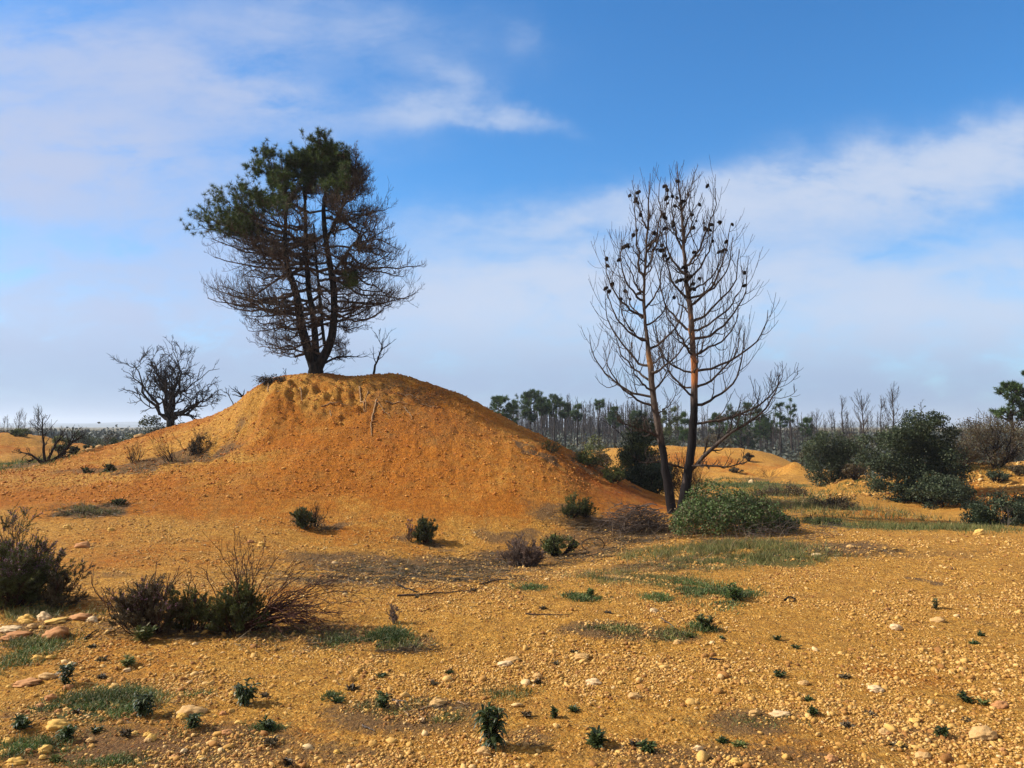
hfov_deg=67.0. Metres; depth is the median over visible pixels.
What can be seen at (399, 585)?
fallen stick
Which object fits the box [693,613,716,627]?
weed plant
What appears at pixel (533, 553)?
dry shrub
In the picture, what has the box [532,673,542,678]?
rock
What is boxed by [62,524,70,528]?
rock
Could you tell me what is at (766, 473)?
burnt shrub
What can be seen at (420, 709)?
fallen stick
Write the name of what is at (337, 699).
weed plant
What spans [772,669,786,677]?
weed plant
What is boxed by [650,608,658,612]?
rock
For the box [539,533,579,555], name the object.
olive bush
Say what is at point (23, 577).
heather shrub
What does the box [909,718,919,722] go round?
rock
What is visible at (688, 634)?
weed plant
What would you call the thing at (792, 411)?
green pine tree
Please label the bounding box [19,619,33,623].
rock
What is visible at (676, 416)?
bare pine tree
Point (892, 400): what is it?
bare pine tree
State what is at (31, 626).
rock
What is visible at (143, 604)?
heather shrub
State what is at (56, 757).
weed plant
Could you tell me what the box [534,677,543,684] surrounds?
weed plant
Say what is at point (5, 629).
rock
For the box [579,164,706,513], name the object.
scorched pine tree
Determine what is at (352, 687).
weed plant
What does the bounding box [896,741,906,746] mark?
rock
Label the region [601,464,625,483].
shrub
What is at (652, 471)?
holm oak bush
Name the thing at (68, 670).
weed plant
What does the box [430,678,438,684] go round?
weed plant
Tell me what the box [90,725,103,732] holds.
weed plant
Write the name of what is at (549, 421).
bare pine tree
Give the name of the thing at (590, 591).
weed plant
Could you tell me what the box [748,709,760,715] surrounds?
rock
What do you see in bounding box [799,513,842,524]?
scrub
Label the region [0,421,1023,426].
hills
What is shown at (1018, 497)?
holm oak bush
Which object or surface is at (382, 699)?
weed plant
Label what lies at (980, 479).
bank rubble
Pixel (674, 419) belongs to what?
green pine tree
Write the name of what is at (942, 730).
weed plant
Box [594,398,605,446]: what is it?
green pine tree
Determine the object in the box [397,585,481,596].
fallen stick
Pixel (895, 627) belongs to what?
rock
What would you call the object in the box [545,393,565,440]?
green pine tree
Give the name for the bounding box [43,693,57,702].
rock
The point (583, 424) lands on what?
bare pine tree
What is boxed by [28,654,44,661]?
rock
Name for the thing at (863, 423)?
bare pine tree
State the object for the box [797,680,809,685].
rock
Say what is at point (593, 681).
rock
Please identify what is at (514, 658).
rock
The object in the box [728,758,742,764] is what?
rock
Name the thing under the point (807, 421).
green pine tree
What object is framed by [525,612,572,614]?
fallen stick
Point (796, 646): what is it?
weed plant
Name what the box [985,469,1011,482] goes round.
scrub
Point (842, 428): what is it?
bare pine tree
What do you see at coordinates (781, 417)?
green pine tree
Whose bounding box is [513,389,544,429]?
green pine tree
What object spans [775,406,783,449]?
bare pine tree
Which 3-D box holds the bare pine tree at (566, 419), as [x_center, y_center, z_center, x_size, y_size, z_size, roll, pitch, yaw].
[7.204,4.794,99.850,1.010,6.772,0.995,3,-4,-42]
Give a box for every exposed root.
[358,386,364,411]
[370,399,376,435]
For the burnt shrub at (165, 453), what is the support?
on the ground at (498, 511)
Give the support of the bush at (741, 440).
on the ground at (498, 511)
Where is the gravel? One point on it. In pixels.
(470, 743)
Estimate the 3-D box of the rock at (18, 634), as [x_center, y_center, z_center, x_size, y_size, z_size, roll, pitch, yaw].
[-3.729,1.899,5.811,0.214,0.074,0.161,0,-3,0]
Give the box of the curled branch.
[581,538,604,549]
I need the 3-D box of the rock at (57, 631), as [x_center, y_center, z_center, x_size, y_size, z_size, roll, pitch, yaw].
[-3.434,1.889,5.822,0.196,0.136,0.190,0,-3,0]
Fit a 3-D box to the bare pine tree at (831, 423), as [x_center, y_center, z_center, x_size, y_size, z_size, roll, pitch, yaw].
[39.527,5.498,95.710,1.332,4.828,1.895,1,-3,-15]
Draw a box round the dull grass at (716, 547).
[0,443,1023,767]
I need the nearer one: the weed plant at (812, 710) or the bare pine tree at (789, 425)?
the weed plant at (812, 710)
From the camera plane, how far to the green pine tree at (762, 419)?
72.73 m
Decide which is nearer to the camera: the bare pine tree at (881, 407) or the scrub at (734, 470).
the scrub at (734, 470)
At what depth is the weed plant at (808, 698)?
4.51 m
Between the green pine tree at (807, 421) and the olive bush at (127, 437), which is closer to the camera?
the olive bush at (127, 437)
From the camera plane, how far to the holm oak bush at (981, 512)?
13.96 m
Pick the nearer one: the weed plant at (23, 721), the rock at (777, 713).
the weed plant at (23, 721)
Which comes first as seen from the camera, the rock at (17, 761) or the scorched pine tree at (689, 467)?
the rock at (17, 761)
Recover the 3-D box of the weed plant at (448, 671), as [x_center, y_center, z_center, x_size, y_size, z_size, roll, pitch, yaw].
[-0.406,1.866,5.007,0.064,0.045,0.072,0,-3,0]
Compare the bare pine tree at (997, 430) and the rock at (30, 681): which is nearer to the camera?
the rock at (30, 681)
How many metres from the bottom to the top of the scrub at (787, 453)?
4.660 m
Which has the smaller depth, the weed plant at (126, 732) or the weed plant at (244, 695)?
the weed plant at (126, 732)
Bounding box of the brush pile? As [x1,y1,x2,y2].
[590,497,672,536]
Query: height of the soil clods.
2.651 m
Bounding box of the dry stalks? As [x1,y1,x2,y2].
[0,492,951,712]
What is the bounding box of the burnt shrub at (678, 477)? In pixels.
[662,442,709,498]
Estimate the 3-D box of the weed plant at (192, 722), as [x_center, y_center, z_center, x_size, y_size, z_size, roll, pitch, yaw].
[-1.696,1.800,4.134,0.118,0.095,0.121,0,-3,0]
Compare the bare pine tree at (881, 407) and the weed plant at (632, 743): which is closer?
the weed plant at (632, 743)
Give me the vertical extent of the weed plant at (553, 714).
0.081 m
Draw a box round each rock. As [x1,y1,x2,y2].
[0,625,21,632]
[0,631,33,640]
[0,749,8,754]
[2,738,12,744]
[5,757,27,765]
[13,677,41,687]
[16,614,35,621]
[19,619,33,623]
[25,623,36,628]
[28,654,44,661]
[37,611,51,620]
[38,672,57,679]
[38,745,52,753]
[39,754,46,759]
[41,626,69,640]
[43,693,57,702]
[44,617,68,623]
[45,655,56,659]
[45,719,71,731]
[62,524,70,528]
[63,684,73,689]
[68,613,90,620]
[74,541,90,547]
[85,616,97,622]
[85,737,94,742]
[134,434,144,437]
[144,738,152,742]
[146,733,156,741]
[176,705,207,716]
[176,712,187,718]
[221,729,232,735]
[234,720,242,724]
[429,698,447,706]
[473,746,491,755]
[497,660,512,666]
[504,656,521,661]
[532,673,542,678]
[573,653,588,659]
[585,678,601,684]
[628,692,642,699]
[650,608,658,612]
[673,639,681,643]
[693,745,703,750]
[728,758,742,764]
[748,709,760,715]
[768,710,790,716]
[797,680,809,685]
[824,754,838,761]
[867,685,884,692]
[878,727,888,734]
[889,623,902,630]
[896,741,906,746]
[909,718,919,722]
[914,751,931,759]
[930,617,945,622]
[968,725,997,740]
[973,529,985,534]
[990,700,1008,708]
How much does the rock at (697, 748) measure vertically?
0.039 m
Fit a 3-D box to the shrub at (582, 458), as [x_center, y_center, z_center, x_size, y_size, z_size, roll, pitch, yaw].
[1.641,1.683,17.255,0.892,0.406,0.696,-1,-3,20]
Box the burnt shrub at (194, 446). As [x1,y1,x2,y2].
[172,426,211,455]
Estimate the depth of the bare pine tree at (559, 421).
121.74 m
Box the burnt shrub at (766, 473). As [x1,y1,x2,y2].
[752,468,787,477]
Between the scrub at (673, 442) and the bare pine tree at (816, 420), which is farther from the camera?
the bare pine tree at (816, 420)
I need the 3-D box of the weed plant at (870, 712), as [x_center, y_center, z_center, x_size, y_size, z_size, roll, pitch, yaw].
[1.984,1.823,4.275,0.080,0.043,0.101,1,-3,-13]
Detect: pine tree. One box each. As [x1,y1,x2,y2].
[8,409,26,429]
[30,404,50,435]
[180,126,427,373]
[487,394,518,419]
[508,400,518,423]
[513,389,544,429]
[533,396,551,434]
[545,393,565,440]
[545,395,553,436]
[556,407,561,434]
[557,401,571,445]
[563,395,570,434]
[567,393,574,442]
[569,403,582,446]
[572,396,579,444]
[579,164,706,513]
[581,401,588,445]
[581,404,586,443]
[587,400,591,444]
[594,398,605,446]
[594,408,604,433]
[605,405,623,442]
[614,156,803,508]
[629,409,649,428]
[661,406,682,444]
[672,400,682,442]
[677,411,688,442]
[705,422,713,444]
[708,412,725,434]
[746,416,753,448]
[750,407,770,447]
[754,419,779,446]
[769,401,788,452]
[770,416,774,450]
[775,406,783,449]
[782,403,797,444]
[784,397,798,452]
[790,418,801,452]
[794,416,801,447]
[799,416,814,443]
[808,409,828,441]
[826,412,835,435]
[836,394,853,438]
[847,388,875,475]
[850,421,857,439]
[871,396,890,452]
[874,381,906,452]
[982,409,996,455]
[987,379,1023,458]
[992,416,1008,454]
[1014,370,1023,419]
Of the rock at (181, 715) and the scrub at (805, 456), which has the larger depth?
the scrub at (805, 456)
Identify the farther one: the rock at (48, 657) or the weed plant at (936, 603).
the weed plant at (936, 603)
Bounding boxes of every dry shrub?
[386,602,401,623]
[495,531,547,566]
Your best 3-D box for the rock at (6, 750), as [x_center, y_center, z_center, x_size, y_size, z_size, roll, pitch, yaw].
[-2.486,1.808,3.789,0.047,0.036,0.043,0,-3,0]
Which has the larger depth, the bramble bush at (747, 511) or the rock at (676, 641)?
the bramble bush at (747, 511)
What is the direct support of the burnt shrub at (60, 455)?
on the ground at (498, 511)
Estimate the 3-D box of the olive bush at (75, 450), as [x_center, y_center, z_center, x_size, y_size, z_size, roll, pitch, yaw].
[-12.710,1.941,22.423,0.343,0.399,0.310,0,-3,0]
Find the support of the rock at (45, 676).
on the ground at (498, 511)
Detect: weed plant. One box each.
[10,714,33,729]
[48,753,66,762]
[56,659,77,684]
[56,724,78,740]
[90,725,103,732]
[94,655,107,661]
[97,672,107,678]
[116,727,133,735]
[119,654,135,667]
[130,622,158,641]
[132,691,159,717]
[182,712,203,729]
[230,677,261,706]
[256,714,274,730]
[258,692,270,697]
[263,734,279,744]
[282,757,295,767]
[331,696,345,702]
[346,683,360,691]
[373,690,392,707]
[375,672,388,677]
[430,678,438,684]
[444,669,453,674]
[469,698,508,750]
[520,710,532,716]
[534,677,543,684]
[549,705,558,718]
[567,704,580,711]
[583,725,608,747]
[586,587,593,594]
[628,739,640,746]
[636,738,658,752]
[684,631,694,637]
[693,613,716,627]
[716,735,730,743]
[725,582,743,600]
[731,739,747,747]
[770,634,783,639]
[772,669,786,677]
[790,644,801,648]
[803,695,814,700]
[807,705,819,715]
[839,673,851,678]
[839,720,855,727]
[862,709,875,717]
[887,741,907,748]
[931,597,939,608]
[933,725,949,736]
[956,689,975,703]
[961,715,973,721]
[968,640,979,643]
[975,696,990,705]
[977,630,984,635]
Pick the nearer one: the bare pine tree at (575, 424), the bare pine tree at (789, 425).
the bare pine tree at (789, 425)
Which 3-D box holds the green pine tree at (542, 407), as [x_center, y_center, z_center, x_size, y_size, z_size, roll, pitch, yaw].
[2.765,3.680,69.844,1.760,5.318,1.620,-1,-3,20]
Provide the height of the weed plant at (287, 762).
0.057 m
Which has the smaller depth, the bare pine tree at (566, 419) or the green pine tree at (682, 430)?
the green pine tree at (682, 430)
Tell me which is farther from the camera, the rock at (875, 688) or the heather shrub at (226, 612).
the heather shrub at (226, 612)
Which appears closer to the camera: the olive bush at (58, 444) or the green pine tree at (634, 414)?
the olive bush at (58, 444)
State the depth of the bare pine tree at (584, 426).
97.64 m
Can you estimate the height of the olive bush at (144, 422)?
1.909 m
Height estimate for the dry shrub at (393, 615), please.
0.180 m
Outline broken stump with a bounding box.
[229,386,244,396]
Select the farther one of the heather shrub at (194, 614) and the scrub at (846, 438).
the scrub at (846, 438)
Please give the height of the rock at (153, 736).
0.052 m
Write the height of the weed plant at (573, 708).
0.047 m
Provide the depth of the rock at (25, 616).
6.25 m
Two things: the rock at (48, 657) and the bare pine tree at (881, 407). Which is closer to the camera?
the rock at (48, 657)
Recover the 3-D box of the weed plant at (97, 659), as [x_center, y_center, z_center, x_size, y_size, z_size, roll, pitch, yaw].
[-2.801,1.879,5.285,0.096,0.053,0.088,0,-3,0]
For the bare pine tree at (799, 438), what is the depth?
73.76 m
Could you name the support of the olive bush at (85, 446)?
on the ground at (498, 511)
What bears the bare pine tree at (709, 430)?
on the ground at (498, 511)
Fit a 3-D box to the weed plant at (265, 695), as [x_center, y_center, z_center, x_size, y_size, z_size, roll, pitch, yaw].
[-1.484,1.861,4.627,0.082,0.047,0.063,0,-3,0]
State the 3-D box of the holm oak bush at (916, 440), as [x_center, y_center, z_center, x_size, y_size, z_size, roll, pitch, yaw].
[11.089,2.067,21.401,3.241,3.286,1.639,0,-3,0]
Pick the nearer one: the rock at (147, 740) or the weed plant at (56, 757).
the weed plant at (56, 757)
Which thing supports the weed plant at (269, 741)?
on the ground at (498, 511)
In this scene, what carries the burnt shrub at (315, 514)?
on the ground at (498, 511)
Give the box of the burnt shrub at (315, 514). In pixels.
[299,502,329,527]
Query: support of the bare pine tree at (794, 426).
on the ground at (498, 511)
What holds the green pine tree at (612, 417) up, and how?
on the ground at (498, 511)
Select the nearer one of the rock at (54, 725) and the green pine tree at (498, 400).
the rock at (54, 725)
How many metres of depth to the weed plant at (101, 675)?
4.93 m
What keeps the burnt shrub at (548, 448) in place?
on the ground at (498, 511)
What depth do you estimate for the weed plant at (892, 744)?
3.86 m
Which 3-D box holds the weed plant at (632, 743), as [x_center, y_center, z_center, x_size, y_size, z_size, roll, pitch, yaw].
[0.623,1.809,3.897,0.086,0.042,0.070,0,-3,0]
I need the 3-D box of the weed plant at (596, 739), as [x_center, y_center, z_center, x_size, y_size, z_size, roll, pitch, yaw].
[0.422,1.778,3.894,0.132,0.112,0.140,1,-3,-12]
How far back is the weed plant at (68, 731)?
3.97 m
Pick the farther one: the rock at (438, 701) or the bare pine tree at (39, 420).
the bare pine tree at (39, 420)
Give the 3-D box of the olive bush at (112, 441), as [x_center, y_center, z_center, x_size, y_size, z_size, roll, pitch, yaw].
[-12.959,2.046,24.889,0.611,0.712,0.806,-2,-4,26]
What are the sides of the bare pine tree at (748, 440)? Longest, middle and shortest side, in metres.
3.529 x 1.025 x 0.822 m
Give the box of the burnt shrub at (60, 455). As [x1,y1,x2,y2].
[12,407,88,464]
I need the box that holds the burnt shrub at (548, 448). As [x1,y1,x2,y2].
[540,439,561,452]
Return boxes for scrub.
[1,422,1023,478]
[61,429,105,444]
[97,431,129,444]
[642,433,681,445]
[678,432,733,447]
[729,467,743,472]
[744,452,754,461]
[746,481,807,495]
[799,447,820,468]
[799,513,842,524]
[806,492,859,509]
[820,433,863,456]
[841,462,866,479]
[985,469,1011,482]
[1008,464,1023,475]
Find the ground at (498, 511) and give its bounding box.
[0,373,1023,767]
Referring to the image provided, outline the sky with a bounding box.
[0,0,1023,425]
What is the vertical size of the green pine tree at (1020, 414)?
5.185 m
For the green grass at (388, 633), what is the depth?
5.49 m
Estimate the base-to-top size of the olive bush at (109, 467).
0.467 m
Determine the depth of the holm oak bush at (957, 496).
20.14 m
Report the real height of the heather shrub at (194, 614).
0.540 m
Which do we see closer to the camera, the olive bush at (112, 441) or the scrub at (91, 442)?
the olive bush at (112, 441)
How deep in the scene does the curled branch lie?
11.69 m
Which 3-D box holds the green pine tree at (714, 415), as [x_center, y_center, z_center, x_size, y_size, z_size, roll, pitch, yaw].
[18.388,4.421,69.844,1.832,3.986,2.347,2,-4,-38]
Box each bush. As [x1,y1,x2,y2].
[9,428,30,436]
[50,435,71,453]
[68,446,80,453]
[80,465,96,473]
[82,442,96,451]
[99,437,118,445]
[102,462,117,471]
[110,496,126,504]
[117,428,139,442]
[138,415,169,433]
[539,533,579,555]
[567,443,591,453]
[581,433,613,467]
[593,447,613,468]
[601,405,670,492]
[613,434,655,479]
[622,453,680,494]
[645,477,867,538]
[719,401,767,449]
[798,427,867,486]
[850,406,976,502]
[902,460,978,509]
[953,409,1023,468]
[953,445,985,467]
[959,485,1023,525]
[1008,490,1023,501]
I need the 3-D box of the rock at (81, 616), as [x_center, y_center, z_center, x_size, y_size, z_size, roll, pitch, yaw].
[-3.478,1.883,6.218,0.226,0.084,0.148,0,-3,0]
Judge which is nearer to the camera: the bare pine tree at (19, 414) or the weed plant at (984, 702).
the weed plant at (984, 702)
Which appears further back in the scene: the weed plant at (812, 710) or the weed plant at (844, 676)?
the weed plant at (844, 676)
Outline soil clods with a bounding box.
[0,372,629,502]
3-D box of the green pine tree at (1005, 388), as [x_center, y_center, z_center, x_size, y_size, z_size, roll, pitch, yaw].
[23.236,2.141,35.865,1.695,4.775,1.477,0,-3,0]
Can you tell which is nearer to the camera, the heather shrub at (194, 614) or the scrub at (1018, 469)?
the heather shrub at (194, 614)
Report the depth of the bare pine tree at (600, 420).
99.60 m
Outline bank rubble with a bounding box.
[809,462,1023,501]
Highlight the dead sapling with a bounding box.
[370,328,395,374]
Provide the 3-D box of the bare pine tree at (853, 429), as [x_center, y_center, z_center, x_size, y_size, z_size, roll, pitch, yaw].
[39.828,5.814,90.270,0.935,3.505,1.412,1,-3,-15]
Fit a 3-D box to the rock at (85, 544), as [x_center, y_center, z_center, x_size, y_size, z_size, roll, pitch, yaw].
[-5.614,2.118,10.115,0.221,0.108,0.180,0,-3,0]
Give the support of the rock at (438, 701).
on the ground at (498, 511)
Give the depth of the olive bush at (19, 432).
33.97 m
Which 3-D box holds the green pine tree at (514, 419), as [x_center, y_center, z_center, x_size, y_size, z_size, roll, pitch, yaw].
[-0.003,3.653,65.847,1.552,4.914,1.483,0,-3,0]
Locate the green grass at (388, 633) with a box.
[0,449,910,767]
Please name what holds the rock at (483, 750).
on the ground at (498, 511)
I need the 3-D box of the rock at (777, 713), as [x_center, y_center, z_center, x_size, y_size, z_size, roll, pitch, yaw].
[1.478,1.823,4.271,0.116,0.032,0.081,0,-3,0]
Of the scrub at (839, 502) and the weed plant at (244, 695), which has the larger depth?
the scrub at (839, 502)
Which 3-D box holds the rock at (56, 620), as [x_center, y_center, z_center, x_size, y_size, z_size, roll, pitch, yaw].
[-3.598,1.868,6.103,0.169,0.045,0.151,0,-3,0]
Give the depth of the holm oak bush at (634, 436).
19.23 m
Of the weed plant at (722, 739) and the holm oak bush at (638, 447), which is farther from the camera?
the holm oak bush at (638, 447)
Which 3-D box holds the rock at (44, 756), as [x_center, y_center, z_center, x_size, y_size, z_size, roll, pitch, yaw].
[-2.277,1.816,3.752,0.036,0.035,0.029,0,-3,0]
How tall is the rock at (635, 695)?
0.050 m
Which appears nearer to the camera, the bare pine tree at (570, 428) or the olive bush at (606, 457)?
the olive bush at (606, 457)
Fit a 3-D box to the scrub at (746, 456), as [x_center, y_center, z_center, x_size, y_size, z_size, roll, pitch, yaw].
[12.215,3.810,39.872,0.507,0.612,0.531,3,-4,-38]
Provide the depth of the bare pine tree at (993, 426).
49.99 m
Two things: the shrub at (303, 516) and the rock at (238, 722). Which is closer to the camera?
the rock at (238, 722)
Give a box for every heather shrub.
[0,502,86,610]
[40,563,95,608]
[91,559,196,635]
[163,567,243,632]
[189,563,270,637]
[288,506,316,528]
[405,518,417,541]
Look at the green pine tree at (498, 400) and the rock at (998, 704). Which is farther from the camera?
the green pine tree at (498, 400)
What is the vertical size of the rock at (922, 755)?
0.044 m
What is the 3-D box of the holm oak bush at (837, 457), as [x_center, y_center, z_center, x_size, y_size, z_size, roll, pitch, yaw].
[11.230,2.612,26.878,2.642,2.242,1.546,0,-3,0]
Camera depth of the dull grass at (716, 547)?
9.34 m
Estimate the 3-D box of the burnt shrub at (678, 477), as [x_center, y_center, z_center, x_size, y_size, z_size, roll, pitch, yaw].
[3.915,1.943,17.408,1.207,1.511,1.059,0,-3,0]
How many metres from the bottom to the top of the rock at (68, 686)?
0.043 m
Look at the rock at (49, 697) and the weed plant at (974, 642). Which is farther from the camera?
the weed plant at (974, 642)
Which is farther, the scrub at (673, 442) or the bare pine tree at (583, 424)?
the bare pine tree at (583, 424)
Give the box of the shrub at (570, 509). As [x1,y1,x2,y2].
[559,490,588,518]
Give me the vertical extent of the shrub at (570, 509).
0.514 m
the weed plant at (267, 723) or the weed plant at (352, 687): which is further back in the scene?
the weed plant at (352, 687)
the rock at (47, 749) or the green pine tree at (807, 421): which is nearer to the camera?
the rock at (47, 749)
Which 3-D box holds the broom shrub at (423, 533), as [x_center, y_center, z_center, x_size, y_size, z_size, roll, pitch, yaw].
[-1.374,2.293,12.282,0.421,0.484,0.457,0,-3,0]
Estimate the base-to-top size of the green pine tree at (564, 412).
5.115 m
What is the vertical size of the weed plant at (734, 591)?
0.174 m
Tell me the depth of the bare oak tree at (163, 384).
26.93 m
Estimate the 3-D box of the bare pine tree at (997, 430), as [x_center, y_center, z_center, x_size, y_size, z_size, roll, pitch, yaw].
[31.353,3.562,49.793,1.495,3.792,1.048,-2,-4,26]
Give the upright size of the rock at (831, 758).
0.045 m
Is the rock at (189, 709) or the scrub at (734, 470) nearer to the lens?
the rock at (189, 709)
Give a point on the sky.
(874, 149)
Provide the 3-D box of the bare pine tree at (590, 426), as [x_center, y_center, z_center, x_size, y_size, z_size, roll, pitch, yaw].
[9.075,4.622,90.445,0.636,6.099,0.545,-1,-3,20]
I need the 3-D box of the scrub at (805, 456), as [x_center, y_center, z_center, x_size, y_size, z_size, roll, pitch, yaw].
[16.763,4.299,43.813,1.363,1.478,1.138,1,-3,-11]
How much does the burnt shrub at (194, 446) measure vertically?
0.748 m
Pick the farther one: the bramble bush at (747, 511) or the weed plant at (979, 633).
the bramble bush at (747, 511)
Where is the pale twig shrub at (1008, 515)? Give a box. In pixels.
[997,506,1014,526]
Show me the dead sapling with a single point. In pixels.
(378, 358)
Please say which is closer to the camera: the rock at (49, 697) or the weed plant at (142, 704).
the weed plant at (142, 704)
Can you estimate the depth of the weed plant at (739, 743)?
3.88 m
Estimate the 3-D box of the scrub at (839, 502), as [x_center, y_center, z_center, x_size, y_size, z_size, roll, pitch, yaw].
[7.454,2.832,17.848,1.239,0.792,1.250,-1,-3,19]
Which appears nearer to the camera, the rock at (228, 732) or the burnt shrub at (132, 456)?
the rock at (228, 732)
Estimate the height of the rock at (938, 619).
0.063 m
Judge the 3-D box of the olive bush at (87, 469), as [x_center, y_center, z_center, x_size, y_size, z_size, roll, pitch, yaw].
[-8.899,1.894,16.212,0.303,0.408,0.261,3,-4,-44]
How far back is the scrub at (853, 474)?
25.75 m
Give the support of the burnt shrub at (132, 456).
on the ground at (498, 511)
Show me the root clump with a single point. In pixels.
(270, 379)
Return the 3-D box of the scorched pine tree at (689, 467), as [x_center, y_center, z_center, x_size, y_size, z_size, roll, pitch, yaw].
[3.788,-1.023,15.585,3.687,7.206,2.112,0,-3,0]
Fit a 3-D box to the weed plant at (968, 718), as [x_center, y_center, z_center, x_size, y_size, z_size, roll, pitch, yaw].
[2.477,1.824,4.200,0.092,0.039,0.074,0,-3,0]
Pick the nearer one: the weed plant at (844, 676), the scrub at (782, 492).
the weed plant at (844, 676)
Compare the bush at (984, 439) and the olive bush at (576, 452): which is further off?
the olive bush at (576, 452)
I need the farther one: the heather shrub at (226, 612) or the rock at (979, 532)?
the rock at (979, 532)
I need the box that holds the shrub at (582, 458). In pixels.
[573,451,603,467]
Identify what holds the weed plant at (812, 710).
on the ground at (498, 511)
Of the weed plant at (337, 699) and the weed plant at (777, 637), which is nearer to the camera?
the weed plant at (337, 699)
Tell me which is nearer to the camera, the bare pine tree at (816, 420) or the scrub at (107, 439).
the scrub at (107, 439)
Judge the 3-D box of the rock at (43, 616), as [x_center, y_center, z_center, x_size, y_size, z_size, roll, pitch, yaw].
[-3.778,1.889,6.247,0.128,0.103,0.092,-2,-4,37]
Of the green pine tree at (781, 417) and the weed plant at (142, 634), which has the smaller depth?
the weed plant at (142, 634)
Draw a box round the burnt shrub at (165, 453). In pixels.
[148,428,178,462]
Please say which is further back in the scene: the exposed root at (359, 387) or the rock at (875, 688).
the exposed root at (359, 387)
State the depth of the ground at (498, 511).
7.80 m
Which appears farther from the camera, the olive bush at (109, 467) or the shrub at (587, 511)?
the olive bush at (109, 467)
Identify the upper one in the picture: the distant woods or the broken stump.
the broken stump
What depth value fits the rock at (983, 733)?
3.95 m
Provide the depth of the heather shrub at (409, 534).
12.22 m
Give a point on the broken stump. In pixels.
(239, 393)
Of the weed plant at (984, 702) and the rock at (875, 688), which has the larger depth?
the rock at (875, 688)
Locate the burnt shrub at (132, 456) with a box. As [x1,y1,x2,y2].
[124,431,145,463]
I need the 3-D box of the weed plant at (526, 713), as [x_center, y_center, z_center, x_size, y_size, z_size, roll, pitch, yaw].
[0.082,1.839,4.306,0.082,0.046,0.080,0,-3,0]
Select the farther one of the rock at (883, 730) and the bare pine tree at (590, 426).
the bare pine tree at (590, 426)
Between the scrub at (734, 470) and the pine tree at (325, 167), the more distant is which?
the scrub at (734, 470)
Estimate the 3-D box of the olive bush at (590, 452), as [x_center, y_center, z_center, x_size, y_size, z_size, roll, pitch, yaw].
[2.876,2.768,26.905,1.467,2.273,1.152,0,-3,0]
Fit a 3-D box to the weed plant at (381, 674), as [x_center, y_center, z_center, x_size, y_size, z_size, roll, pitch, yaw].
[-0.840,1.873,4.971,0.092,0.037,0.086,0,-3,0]
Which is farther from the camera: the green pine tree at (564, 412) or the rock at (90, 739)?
the green pine tree at (564, 412)
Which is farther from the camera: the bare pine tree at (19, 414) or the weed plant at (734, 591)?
the bare pine tree at (19, 414)
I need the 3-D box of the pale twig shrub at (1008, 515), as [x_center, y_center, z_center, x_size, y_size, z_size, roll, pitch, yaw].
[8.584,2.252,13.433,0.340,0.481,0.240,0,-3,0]
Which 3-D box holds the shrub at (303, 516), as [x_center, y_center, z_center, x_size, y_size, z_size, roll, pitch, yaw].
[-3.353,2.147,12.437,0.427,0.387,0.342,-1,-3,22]
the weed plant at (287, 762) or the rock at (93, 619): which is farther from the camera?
the rock at (93, 619)
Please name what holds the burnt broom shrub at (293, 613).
on the ground at (498, 511)
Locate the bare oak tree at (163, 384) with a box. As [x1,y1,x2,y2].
[110,335,225,426]
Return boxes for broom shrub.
[201,523,384,636]
[412,515,437,542]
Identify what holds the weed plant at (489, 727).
on the ground at (498, 511)
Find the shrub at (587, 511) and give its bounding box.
[575,495,598,516]
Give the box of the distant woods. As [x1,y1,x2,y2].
[511,401,1014,442]
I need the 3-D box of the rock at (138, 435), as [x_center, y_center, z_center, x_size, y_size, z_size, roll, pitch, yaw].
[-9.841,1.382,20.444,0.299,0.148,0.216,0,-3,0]
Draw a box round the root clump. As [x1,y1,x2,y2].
[252,374,286,387]
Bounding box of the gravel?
[0,515,1023,767]
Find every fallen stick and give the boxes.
[395,700,413,715]
[396,584,418,591]
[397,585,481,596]
[418,704,441,711]
[479,571,513,584]
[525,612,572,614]
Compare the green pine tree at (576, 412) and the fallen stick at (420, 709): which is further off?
the green pine tree at (576, 412)
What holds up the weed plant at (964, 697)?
on the ground at (498, 511)
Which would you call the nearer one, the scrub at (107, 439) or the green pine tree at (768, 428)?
the scrub at (107, 439)
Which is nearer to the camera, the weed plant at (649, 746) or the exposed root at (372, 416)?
the weed plant at (649, 746)
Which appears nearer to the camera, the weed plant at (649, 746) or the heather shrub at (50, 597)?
the weed plant at (649, 746)
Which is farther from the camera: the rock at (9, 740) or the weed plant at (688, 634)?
the weed plant at (688, 634)
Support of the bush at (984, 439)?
on the ground at (498, 511)
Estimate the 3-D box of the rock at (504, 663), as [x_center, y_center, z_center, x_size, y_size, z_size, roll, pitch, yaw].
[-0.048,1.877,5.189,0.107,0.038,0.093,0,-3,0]
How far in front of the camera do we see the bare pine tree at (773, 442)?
64.74 m
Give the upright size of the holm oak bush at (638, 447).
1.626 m
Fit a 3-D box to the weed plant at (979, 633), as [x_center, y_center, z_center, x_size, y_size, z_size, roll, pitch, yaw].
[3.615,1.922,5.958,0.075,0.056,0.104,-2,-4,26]
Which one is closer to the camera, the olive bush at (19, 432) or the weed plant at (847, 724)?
the weed plant at (847, 724)
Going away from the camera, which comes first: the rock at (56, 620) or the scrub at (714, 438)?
the rock at (56, 620)
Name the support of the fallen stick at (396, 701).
on the ground at (498, 511)
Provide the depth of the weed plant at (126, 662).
5.17 m
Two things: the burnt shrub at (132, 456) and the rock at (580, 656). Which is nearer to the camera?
the rock at (580, 656)

